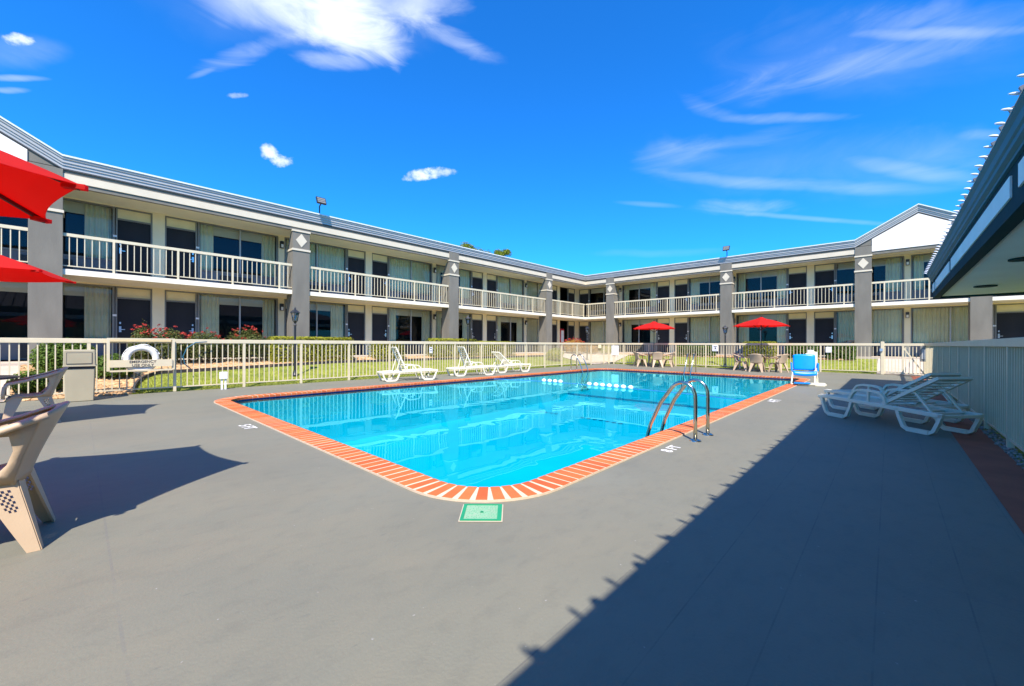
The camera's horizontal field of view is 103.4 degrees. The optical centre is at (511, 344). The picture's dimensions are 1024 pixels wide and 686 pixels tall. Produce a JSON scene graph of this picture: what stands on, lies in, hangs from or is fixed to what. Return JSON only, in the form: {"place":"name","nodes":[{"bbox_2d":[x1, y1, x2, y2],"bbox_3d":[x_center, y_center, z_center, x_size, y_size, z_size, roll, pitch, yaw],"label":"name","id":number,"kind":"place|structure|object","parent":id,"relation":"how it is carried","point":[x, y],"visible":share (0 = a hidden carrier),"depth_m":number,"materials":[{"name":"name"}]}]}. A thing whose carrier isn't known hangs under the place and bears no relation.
{"place":"outdoors","nodes":[
{"label":"outdoors","id":0,"kind":"place"},
{"bbox_2d":[0,366,20,401],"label":"path","id":1,"kind":"structure","parent":0,"point":[4,370],"depth_m":10.20,"materials":[{"name":"concrete"}]},
{"bbox_2d":[0,355,1023,466],"bbox_3d":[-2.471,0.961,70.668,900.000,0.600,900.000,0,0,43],"label":"ground","id":2,"kind":"structure","parent":0,"point":[846,365],"depth_m":15.71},
{"bbox_2d":[290,307,299,375],"bbox_3d":[-7.341,-0.086,13.682,0.286,2.340,0.330,0,0,43],"label":"lamp post","id":3,"kind":"object","parent":2,"relation":"on","point":[297,312],"visible":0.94,"depth_m":13.65,"materials":[{"name":"metal"}]},
{"bbox_2d":[0,338,608,397],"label":"pool fence","id":4,"kind":"object","parent":2,"relation":"on","point":[597,353],"visible":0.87,"depth_m":12.66,"materials":[{"name":"metal"}]},
{"bbox_2d":[106,338,174,371],"bbox_3d":[-9.016,0.257,9.856,0.209,0.800,1.220,0,0,43],"label":"life ring station","id":5,"kind":"object","parent":4,"relation":"attached to","point":[137,363],"visible":1,"depth_m":9.77,"materials":[{"name":"white paint"}]},
{"bbox_2d":[121,344,159,372],"bbox_3d":[-9.025,0.355,9.839,0.136,0.720,0.695,0,0,43],"label":"life ring","id":6,"kind":"object","parent":5,"relation":"hanging from","point":[151,350],"visible":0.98,"depth_m":9.79,"materials":[{"name":"white plastic"}]},
{"bbox_2d":[135,355,546,387],"bbox_3d":[-4.109,0.972,18.966,1.716,0.591,20.608,0,0,36],"label":"bed edging","id":7,"kind":"object","parent":2,"relation":"on","point":[137,381],"visible":0.52,"depth_m":14.43,"materials":[{"name":"stone"}]},
{"bbox_2d":[4,353,841,401],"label":"river stones","id":8,"kind":"object","parent":2,"relation":"on","point":[100,381],"visible":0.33,"depth_m":11.45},
{"bbox_2d":[6,369,62,392],"bbox_3d":[-10.870,0.854,9.252,0.750,0.590,0.934,0,0,13],"label":"boxwood bush","id":9,"kind":"object","parent":8,"relation":"on","point":[33,385],"visible":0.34,"depth_m":9.07,"materials":[{"name":"green plant"}]},
{"bbox_2d":[29,337,98,370],"bbox_3d":[-11.835,0.321,10.712,1.167,1.015,1.265,0,0,43],"label":"boxwood bush","id":10,"kind":"object","parent":8,"relation":"on","point":[50,356],"visible":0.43,"depth_m":10.30,"materials":[{"name":"green plant"}]},
{"bbox_2d":[145,324,190,361],"bbox_3d":[-10.958,0.023,12.782,1.072,1.314,1.310,0,0,43],"label":"rose bush","id":11,"kind":"object","parent":8,"relation":"on","point":[169,334],"visible":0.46,"depth_m":12.71,"materials":[{"name":"green plant"}]},
{"bbox_2d":[223,325,267,361],"bbox_3d":[-9.454,-0.004,14.398,1.077,1.379,1.416,0,0,43],"label":"rose bush","id":12,"kind":"object","parent":8,"relation":"on","point":[245,336],"visible":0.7,"depth_m":14.30,"materials":[{"name":"green plant"}]},
{"bbox_2d":[132,356,874,393],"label":"grass","id":13,"kind":"structure","parent":2,"relation":"on","point":[159,382],"depth_m":15.03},
{"bbox_2d":[0,364,1023,685],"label":"pool deck","id":14,"kind":"structure","parent":2,"relation":"on","point":[796,536],"depth_m":2.30,"materials":[{"name":"grey paint"}]},
{"bbox_2d":[0,367,68,426],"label":"resin chair","id":15,"kind":"object","parent":14,"relation":"on","point":[13,401],"visible":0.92,"depth_m":6.25,"materials":[{"name":"beige plastic"}]},
{"bbox_2d":[0,401,69,552],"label":"resin chair","id":16,"kind":"object","parent":14,"relation":"on","point":[28,434],"visible":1,"depth_m":2.42,"materials":[{"name":"beige plastic"}]},
{"bbox_2d":[0,255,75,283],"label":"patio umbrella","id":17,"kind":"object","parent":14,"relation":"on","point":[12,270],"visible":1,"depth_m":6.29,"materials":[{"name":"red fabric"}]},
{"bbox_2d":[0,150,88,223],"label":"patio umbrella","id":18,"kind":"object","parent":14,"relation":"on","point":[29,190],"visible":1,"depth_m":2.67,"materials":[{"name":"red fabric"}]},
{"bbox_2d":[62,350,96,401],"bbox_3d":[-9.282,0.668,8.694,0.490,1.096,0.451,0,0,-44],"label":"waste bin","id":19,"kind":"object","parent":14,"relation":"on","point":[79,380],"visible":0.91,"depth_m":8.55,"materials":[{"name":"beige plastic"}]},
{"bbox_2d":[377,347,437,381],"bbox_3d":[-3.584,0.664,13.966,1.949,1.142,0.690,0,0,-32],"label":"sun lounger","id":20,"kind":"object","parent":14,"relation":"on","point":[407,370],"visible":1,"depth_m":13.85,"materials":[{"name":"white plastic"}]},
{"bbox_2d":[446,347,496,376],"bbox_3d":[-1.611,0.672,16.229,1.949,1.142,0.690,0,0,-34],"label":"sun lounger","id":21,"kind":"object","parent":14,"relation":"on","point":[470,366],"visible":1,"depth_m":16.08,"materials":[{"name":"white plastic"}]},
{"bbox_2d":[458,504,502,521],"bbox_3d":[-0.222,1.241,2.985,0.310,0.011,0.300,0,0,0],"label":"skimmer lid","id":22,"kind":"object","parent":14,"relation":"on","point":[481,512],"visible":1,"depth_m":2.96,"materials":[{"name":"plastic"}]},
{"bbox_2d":[241,389,748,486],"bbox_3d":[2.228,2.091,12.053,9.030,1.435,16.820,0,0,43],"label":"pool basin","id":23,"kind":"object","parent":14,"relation":"in","point":[486,438],"visible":0.29,"depth_m":11.56,"materials":[{"name":"liquid"}]},
{"bbox_2d":[233,370,795,403],"bbox_3d":[2.231,1.331,12.053,8.420,0.085,16.210,0,0,43],"label":"waterline tile","id":24,"kind":"object","parent":23,"relation":"attached to","point":[271,398],"visible":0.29,"depth_m":10.67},
{"bbox_2d":[567,393,720,409],"bbox_3d":[5.651,2.293,15.725,8.400,0.075,0.120,0,0,43],"label":"pool floor line","id":25,"kind":"object","parent":23,"relation":"on","point":[681,405],"visible":0.64,"depth_m":16.18,"materials":[{"name":"blue tile"}]},
{"bbox_2d":[489,352,530,372],"bbox_3d":[-0.088,0.791,18.159,1.949,0.915,0.690,0,0,-38],"label":"sun lounger","id":26,"kind":"object","parent":14,"relation":"on","point":[507,363],"visible":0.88,"depth_m":17.94,"materials":[{"name":"white plastic"}]},
{"bbox_2d":[215,368,809,499],"bbox_3d":[2.231,1.274,12.053,9.028,0.078,16.818,0,0,43],"label":"brick coping","id":27,"kind":"object","parent":14,"relation":"on","point":[482,493],"visible":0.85,"depth_m":4.75,"materials":[{"name":"brick"}]},
{"bbox_2d":[214,368,808,502],"bbox_3d":[2.231,1.279,12.053,9.030,0.078,16.820,0,0,43],"label":"coping mortar","id":28,"kind":"object","parent":27,"relation":"on","point":[489,497],"visible":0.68,"depth_m":3.84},
{"bbox_2d":[633,320,674,366],"bbox_3d":[8.173,-0.049,23.280,2.231,2.658,2.550,0,0,20],"label":"patio umbrella","id":29,"kind":"object","parent":14,"relation":"on","point":[653,325],"visible":0.96,"depth_m":22.91,"materials":[{"name":"red fabric"}]},
{"bbox_2d":[645,378,713,441],"bbox_3d":[2.322,1.346,5.651,0.775,1.724,0.640,0,0,43],"label":"pool ladder","id":30,"kind":"object","parent":14,"relation":"attached to","point":[677,395],"visible":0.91,"depth_m":5.60,"materials":[{"name":"silver metal"}]},
{"bbox_2d":[748,354,766,371],"bbox_3d":[11.402,0.865,18.828,0.696,0.857,0.686,0,0,43],"label":"resin chair","id":31,"kind":"object","parent":14,"relation":"on","point":[755,359],"visible":1,"depth_m":18.69,"materials":[{"name":"beige plastic"}]},
{"bbox_2d":[733,316,787,370],"bbox_3d":[11.986,-0.035,19.451,2.231,2.658,2.550,0,0,37],"label":"patio umbrella","id":32,"kind":"object","parent":14,"relation":"on","point":[761,321],"visible":0.94,"depth_m":19.23,"materials":[{"name":"red fabric"}]},
{"bbox_2d":[768,354,788,372],"bbox_3d":[12.349,0.869,18.673,0.696,0.857,0.686,0,0,-25],"label":"resin chair","id":33,"kind":"object","parent":14,"relation":"on","point":[781,360],"visible":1,"depth_m":18.50,"materials":[{"name":"beige plastic"}]},
{"bbox_2d":[790,350,826,385],"bbox_3d":[9.285,0.732,12.690,0.922,1.095,1.000,0,0,33],"label":"pool lift","id":34,"kind":"object","parent":14,"relation":"on","point":[808,360],"visible":1,"depth_m":12.86,"materials":[{"name":"blue plastic"}]},
{"bbox_2d":[824,373,969,423],"bbox_3d":[6.780,0.864,7.300,0.690,0.819,1.949,0,0,-6],"label":"sun lounger","id":35,"kind":"object","parent":14,"relation":"on","point":[931,402],"visible":0.56,"depth_m":6.75,"materials":[{"name":"white plastic"}]},
{"bbox_2d":[818,377,983,434],"bbox_3d":[6.045,0.862,6.481,0.690,0.819,1.949,0,0,-6],"label":"sun lounger","id":36,"kind":"object","parent":14,"relation":"on","point":[882,402],"visible":1,"depth_m":5.97,"materials":[{"name":"white plastic"}]},
{"bbox_2d":[911,376,1023,533],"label":"red strip","id":37,"kind":"object","parent":14,"relation":"on","point":[1000,470],"visible":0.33,"depth_m":4.18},
{"bbox_2d":[0,116,1023,365],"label":"motel building","id":38,"kind":"structure","parent":2,"relation":"on","point":[124,248],"depth_m":19.63,"materials":[{"name":"beige paint"}]},
{"bbox_2d":[0,282,114,359],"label":"window","id":39,"kind":"structure","parent":38,"relation":"in","point":[97,298],"depth_m":13.61,"materials":[{"name":"grey glass"}]},
{"bbox_2d":[0,197,114,272],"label":"window","id":40,"kind":"structure","parent":38,"relation":"in","point":[97,220],"depth_m":13.60,"materials":[{"name":"grey glass"}]},
{"bbox_2d":[113,286,151,356],"bbox_3d":[-13.405,-0.750,14.294,0.132,2.500,1.020,0,0,43],"label":"door","id":41,"kind":"structure","parent":38,"relation":"in","point":[133,305],"depth_m":14.24,"materials":[{"name":"metal"}]},
{"bbox_2d":[113,207,152,276],"bbox_3d":[-13.395,-3.480,14.294,0.132,2.500,1.020,0,0,43],"label":"door","id":42,"kind":"structure","parent":38,"relation":"in","point":[131,225],"depth_m":14.30,"materials":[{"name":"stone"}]},
{"bbox_2d":[164,290,198,356],"bbox_3d":[-12.477,-0.746,15.289,0.132,2.500,1.020,0,0,43],"label":"door","id":43,"kind":"structure","parent":38,"relation":"in","point":[180,306],"depth_m":15.28,"materials":[{"name":"metal"}]},
{"bbox_2d":[165,216,198,280],"bbox_3d":[-12.467,-3.476,15.289,0.132,2.500,1.020,0,0,43],"label":"door","id":44,"kind":"structure","parent":38,"relation":"in","point":[180,233],"depth_m":15.27,"materials":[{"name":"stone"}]},
{"bbox_2d":[197,292,277,356],"bbox_3d":[-11.235,-0.742,16.673,0.263,2.500,2.800,0,0,43],"label":"window","id":45,"kind":"structure","parent":38,"relation":"in","point":[208,304],"depth_m":16.45,"materials":[{"name":"grey metal"}]},
{"bbox_2d":[197,222,277,287],"bbox_3d":[-11.224,-3.472,16.673,0.263,2.500,2.800,0,0,43],"label":"window","id":46,"kind":"structure","parent":38,"relation":"in","point":[205,231],"depth_m":16.60,"materials":[{"name":"grey glass"}]},
{"bbox_2d":[284,299,346,354],"bbox_3d":[-9.148,-0.734,18.911,0.263,2.500,2.800,0,0,43],"label":"window","id":47,"kind":"structure","parent":38,"relation":"in","point":[336,309],"depth_m":19.54,"materials":[{"name":"glass"}]},
{"bbox_2d":[284,237,346,294],"bbox_3d":[-9.138,-3.464,18.912,0.265,2.500,2.800,0,0,43],"label":"window","id":48,"kind":"structure","parent":38,"relation":"in","point":[327,256],"depth_m":19.30,"materials":[{"name":"glass"}]},
{"bbox_2d":[346,304,364,353],"bbox_3d":[-7.853,-0.729,20.247,0.132,2.500,1.020,0,0,43],"label":"door","id":49,"kind":"structure","parent":38,"relation":"in","point":[355,324],"depth_m":20.30,"materials":[{"name":"metal"}]},
{"bbox_2d":[346,248,365,296],"bbox_3d":[-7.843,-3.459,20.247,0.132,2.500,1.020,0,0,43],"label":"door","id":50,"kind":"structure","parent":38,"relation":"in","point":[356,259],"depth_m":20.30,"materials":[{"name":"metal"}]},
{"bbox_2d":[372,306,389,353],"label":"door","id":51,"kind":"structure","parent":38,"relation":"in","point":[380,325],"depth_m":21.22,"materials":[{"name":"metal"}]},
{"bbox_2d":[372,253,389,298],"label":"door","id":52,"kind":"structure","parent":38,"relation":"in","point":[380,263],"depth_m":21.21,"materials":[{"name":"metal"}]},
{"bbox_2d":[388,307,431,352],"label":"window","id":53,"kind":"structure","parent":38,"relation":"in","point":[426,315],"depth_m":22.61,"materials":[{"name":"grey metal"}]},
{"bbox_2d":[388,256,431,302],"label":"window","id":54,"kind":"structure","parent":38,"relation":"in","point":[401,268],"depth_m":22.59,"materials":[{"name":"teal metal"}]},
{"bbox_2d":[436,264,471,306],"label":"window","id":55,"kind":"structure","parent":38,"relation":"in","point":[464,274],"depth_m":25.45,"materials":[{"name":"glass"}]},
{"bbox_2d":[436,311,471,352],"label":"window","id":56,"kind":"structure","parent":38,"relation":"in","point":[462,316],"depth_m":25.46,"materials":[{"name":"glass"}]},
{"bbox_2d":[471,314,482,351],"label":"door","id":57,"kind":"structure","parent":38,"relation":"in","point":[477,319],"depth_m":26.27,"materials":[{"name":"metal"}]},
{"bbox_2d":[471,271,482,306],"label":"door","id":58,"kind":"structure","parent":38,"relation":"in","point":[477,277],"depth_m":26.20,"materials":[{"name":"metal"}]},
{"bbox_2d":[487,315,497,351],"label":"door","id":59,"kind":"structure","parent":38,"relation":"in","point":[492,330],"depth_m":27.25,"materials":[{"name":"metal"}]},
{"bbox_2d":[487,274,497,308],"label":"door","id":60,"kind":"structure","parent":38,"relation":"in","point":[491,279],"depth_m":27.25,"materials":[{"name":"metal"}]},
{"bbox_2d":[497,315,523,351],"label":"window","id":61,"kind":"structure","parent":38,"relation":"in","point":[519,320],"depth_m":28.98,"materials":[{"name":"grey metal"}]},
{"bbox_2d":[497,275,523,310],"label":"window","id":62,"kind":"structure","parent":38,"relation":"in","point":[516,285],"depth_m":28.56,"materials":[{"name":"teal metal"}]},
{"bbox_2d":[526,318,538,350],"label":"window","id":63,"kind":"structure","parent":38,"relation":"in","point":[532,323],"depth_m":30.46,"materials":[{"name":"glass"}]},
{"bbox_2d":[527,281,541,312],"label":"window","id":64,"kind":"structure","parent":38,"relation":"in","point":[533,288],"depth_m":30.49,"materials":[{"name":"glass"}]},
{"bbox_2d":[567,288,574,315],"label":"door","id":65,"kind":"structure","parent":38,"relation":"in","point":[570,292],"depth_m":33.93,"materials":[{"name":"metal"}]},
{"bbox_2d":[579,321,588,346],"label":"door","id":66,"kind":"structure","parent":38,"relation":"in","point":[582,325],"depth_m":34.47,"materials":[{"name":"metal"}]},
{"bbox_2d":[579,289,588,316],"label":"door","id":67,"kind":"structure","parent":38,"relation":"in","point":[584,293],"depth_m":34.40,"materials":[{"name":"metal"}]},
{"bbox_2d":[589,320,618,350],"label":"window","id":68,"kind":"structure","parent":38,"relation":"in","point":[598,328],"depth_m":33.60,"materials":[{"name":"grey metal"}]},
{"bbox_2d":[589,286,618,316],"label":"window","id":69,"kind":"structure","parent":38,"relation":"in","point":[594,290],"depth_m":33.44,"materials":[{"name":"glass"}]},
{"bbox_2d":[622,318,656,351],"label":"window","id":70,"kind":"structure","parent":38,"relation":"in","point":[627,323],"depth_m":31.04,"materials":[{"name":"glass"}]},
{"bbox_2d":[622,282,656,314],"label":"window","id":71,"kind":"structure","parent":38,"relation":"in","point":[652,285],"depth_m":31.02,"materials":[{"name":"glass"}]},
{"bbox_2d":[656,318,669,351],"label":"door","id":72,"kind":"structure","parent":38,"relation":"in","point":[662,335],"depth_m":29.76,"materials":[{"name":"metal"}]},
{"bbox_2d":[656,280,669,313],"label":"door","id":73,"kind":"structure","parent":38,"relation":"in","point":[663,287],"depth_m":29.76,"materials":[{"name":"metal"}]},
{"bbox_2d":[674,317,688,351],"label":"door","id":74,"kind":"structure","parent":38,"relation":"in","point":[681,331],"depth_m":28.87,"materials":[{"name":"metal"}]},
{"bbox_2d":[674,278,688,312],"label":"door","id":75,"kind":"structure","parent":38,"relation":"in","point":[680,285],"depth_m":28.89,"materials":[{"name":"metal"}]},
{"bbox_2d":[688,316,719,352],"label":"window","id":76,"kind":"structure","parent":38,"relation":"in","point":[705,329],"depth_m":27.89,"materials":[{"name":"grey metal"}]},
{"bbox_2d":[688,275,719,311],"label":"window","id":77,"kind":"structure","parent":38,"relation":"in","point":[695,282],"depth_m":28.12,"materials":[{"name":"teal metal"}]},
{"bbox_2d":[736,313,787,353],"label":"window","id":78,"kind":"structure","parent":38,"relation":"in","point":[743,332],"depth_m":25.38,"materials":[{"name":"glass"}]},
{"bbox_2d":[736,268,787,309],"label":"window","id":79,"kind":"structure","parent":38,"relation":"in","point":[782,274],"depth_m":25.48,"materials":[{"name":"grey metal"}]},
{"bbox_2d":[786,312,806,350],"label":"door","id":80,"kind":"structure","parent":38,"relation":"in","point":[797,322],"depth_m":24.21,"materials":[{"name":"metal"}]},
{"bbox_2d":[786,266,806,306],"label":"door","id":81,"kind":"structure","parent":38,"relation":"in","point":[797,276],"depth_m":24.21,"materials":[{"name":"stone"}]},
{"bbox_2d":[814,311,835,354],"bbox_3d":[18.047,-0.633,23.310,1.020,2.500,0.132,0,0,43],"label":"door","id":82,"kind":"structure","parent":38,"relation":"in","point":[824,322],"depth_m":23.33,"materials":[{"name":"metal"}]},
{"bbox_2d":[814,263,836,305],"bbox_3d":[18.057,-3.363,23.310,1.020,2.500,0.132,0,0,43],"label":"door","id":83,"kind":"structure","parent":38,"relation":"in","point":[824,274],"depth_m":23.34,"materials":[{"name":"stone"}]},
{"bbox_2d":[835,308,903,355],"bbox_3d":[19.432,-0.628,22.068,2.800,2.500,0.265,0,0,43],"label":"window","id":84,"kind":"structure","parent":38,"relation":"in","point":[887,324],"depth_m":21.76,"materials":[{"name":"grey metal"}]},
{"bbox_2d":[835,256,903,304],"bbox_3d":[19.442,-3.358,22.067,2.800,2.500,0.263,0,0,43],"label":"window","id":85,"kind":"structure","parent":38,"relation":"in","point":[894,266],"depth_m":21.56,"materials":[{"name":"glass"}]},
{"bbox_2d":[911,304,994,355],"bbox_3d":[21.663,-0.620,19.987,2.800,2.500,0.265,0,0,43],"label":"window","id":86,"kind":"structure","parent":38,"relation":"in","point":[945,323],"depth_m":20.27,"materials":[{"name":"fabric"}]},
{"bbox_2d":[911,252,994,300],"bbox_3d":[21.673,-3.350,19.988,2.800,2.500,0.265,0,0,43],"label":"window","id":87,"kind":"structure","parent":38,"relation":"in","point":[917,260],"depth_m":20.75,"materials":[{"name":"glass"}]},
{"bbox_2d":[993,303,1023,338],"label":"door","id":88,"kind":"structure","parent":38,"relation":"in","point":[1009,318],"depth_m":18.70,"materials":[{"name":"metal"}]},
{"bbox_2d":[632,354,851,359],"bbox_3d":[12.565,0.747,25.061,13.200,0.102,0.700,0,0,43],"label":"planting bed","id":89,"kind":"object","parent":2,"relation":"on","point":[741,356],"visible":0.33,"depth_m":24.09,"materials":[{"name":"brown soil"}]},
{"bbox_2d":[677,345,716,356],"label":"clipped hedge","id":90,"kind":"object","parent":89,"relation":"on","point":[693,348],"visible":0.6,"depth_m":25.82,"materials":[{"name":"green plant"}]},
{"bbox_2d":[742,341,776,357],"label":"clipped hedge","id":91,"kind":"object","parent":89,"relation":"on","point":[767,350],"visible":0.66,"depth_m":23.25,"materials":[{"name":"green plant"}]},
{"bbox_2d":[785,345,819,357],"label":"clipped hedge","id":92,"kind":"object","parent":89,"relation":"on","point":[795,351],"visible":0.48,"depth_m":22.02,"materials":[{"name":"green plant"}]},
{"bbox_2d":[826,346,855,359],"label":"clipped hedge","id":93,"kind":"object","parent":89,"relation":"on","point":[845,353],"visible":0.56,"depth_m":20.78,"materials":[{"name":"green plant"}]},
{"bbox_2d":[608,343,880,373],"bbox_3d":[11.216,0.619,22.081,13.270,1.345,0.070,0,0,43],"label":"pool fence","id":94,"kind":"object","parent":2,"relation":"on","point":[751,344],"visible":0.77,"depth_m":21.32,"materials":[{"name":"metal"}]},
{"bbox_2d":[880,342,923,374],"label":"pool gate","id":95,"kind":"structure","parent":94,"relation":"attached to","point":[883,344],"depth_m":17.10,"materials":[{"name":"metal"}]},
{"bbox_2d":[924,337,1023,451],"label":"pool fence","id":96,"kind":"object","parent":2,"relation":"on","point":[992,391],"visible":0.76,"depth_m":5.79,"materials":[{"name":"metal"}]},
{"bbox_2d":[926,379,1023,468],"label":"pebbles","id":97,"kind":"object","parent":2,"relation":"on","point":[995,436],"visible":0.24,"depth_m":5.15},
{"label":"planting bed","id":98,"kind":"structure","parent":2,"relation":"on","visible":0},
{"bbox_2d":[95,353,133,377],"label":"boxwood bush","id":99,"kind":"object","parent":98,"relation":"on","point":[100,367],"visible":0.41,"depth_m":10.67,"materials":[{"name":"green plant"}]},
{"bbox_2d":[128,320,153,359],"bbox_3d":[-11.352,-0.052,12.395,0.954,1.459,0.642,0,0,43],"label":"rose bush","id":100,"kind":"object","parent":98,"relation":"on","point":[140,334],"visible":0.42,"depth_m":12.22,"materials":[{"name":"green plant"}]},
{"bbox_2d":[183,327,226,362],"bbox_3d":[-10.321,0.054,13.617,1.154,1.257,1.366,0,0,43],"label":"rose bush","id":101,"kind":"object","parent":98,"relation":"on","point":[202,350],"visible":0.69,"depth_m":13.41,"materials":[{"name":"green plant"}]},
{"bbox_2d":[263,336,354,362],"bbox_3d":[-7.933,0.216,16.056,0.951,1.077,3.241,0,0,43],"label":"clipped hedge","id":102,"kind":"object","parent":98,"relation":"on","point":[323,350],"visible":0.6,"depth_m":15.81,"materials":[{"name":"green plant"}]},
{"bbox_2d":[367,344,405,358],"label":"clipped hedge","id":103,"kind":"object","parent":98,"relation":"on","point":[381,349],"visible":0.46,"depth_m":18.21,"materials":[{"name":"green plant"}]},
{"bbox_2d":[425,338,476,357],"bbox_3d":[-3.162,0.218,21.244,0.950,1.098,2.963,0,0,43],"label":"clipped hedge","id":104,"kind":"object","parent":98,"relation":"on","point":[444,347],"visible":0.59,"depth_m":20.79,"materials":[{"name":"green plant"}]},
{"bbox_2d":[471,341,514,356],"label":"clipped hedge","id":105,"kind":"object","parent":98,"relation":"on","point":[477,349],"visible":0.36,"depth_m":23.22,"materials":[{"name":"green plant"}]},
{"bbox_2d":[0,0,1023,274],"label":"sky","id":106,"kind":"structure","parent":0,"point":[584,137],"materials":[{"name":"blue"}]},
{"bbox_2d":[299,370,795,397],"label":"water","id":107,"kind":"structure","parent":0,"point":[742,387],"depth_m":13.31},
{"bbox_2d":[506,379,742,400],"bbox_3d":[2.637,1.285,12.482,8.444,0.136,0.679,0,0,43],"label":"float line","id":108,"kind":"object","parent":107,"relation":"on","point":[595,384],"visible":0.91,"depth_m":12.44,"materials":[{"name":"white plastic"}]},
{"bbox_2d":[563,353,632,363],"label":"path","id":109,"kind":"structure","parent":0,"point":[583,355],"depth_m":28.17,"materials":[{"name":"concrete"}]},
{"bbox_2d":[877,358,922,375],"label":"path","id":110,"kind":"structure","parent":0,"point":[900,366],"depth_m":18.39,"materials":[{"name":"concrete"}]},
{"bbox_2d":[927,84,1023,298],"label":"pavilion","id":111,"kind":"structure","parent":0,"point":[980,252],"depth_m":6.10,"materials":[{"name":"grey metal"}]},
{"bbox_2d":[924,74,1023,273],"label":"string lights","id":112,"kind":"object","parent":111,"relation":"attached to","point":[1006,109],"visible":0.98,"depth_m":5.11,"materials":[{"name":"white plastic"}]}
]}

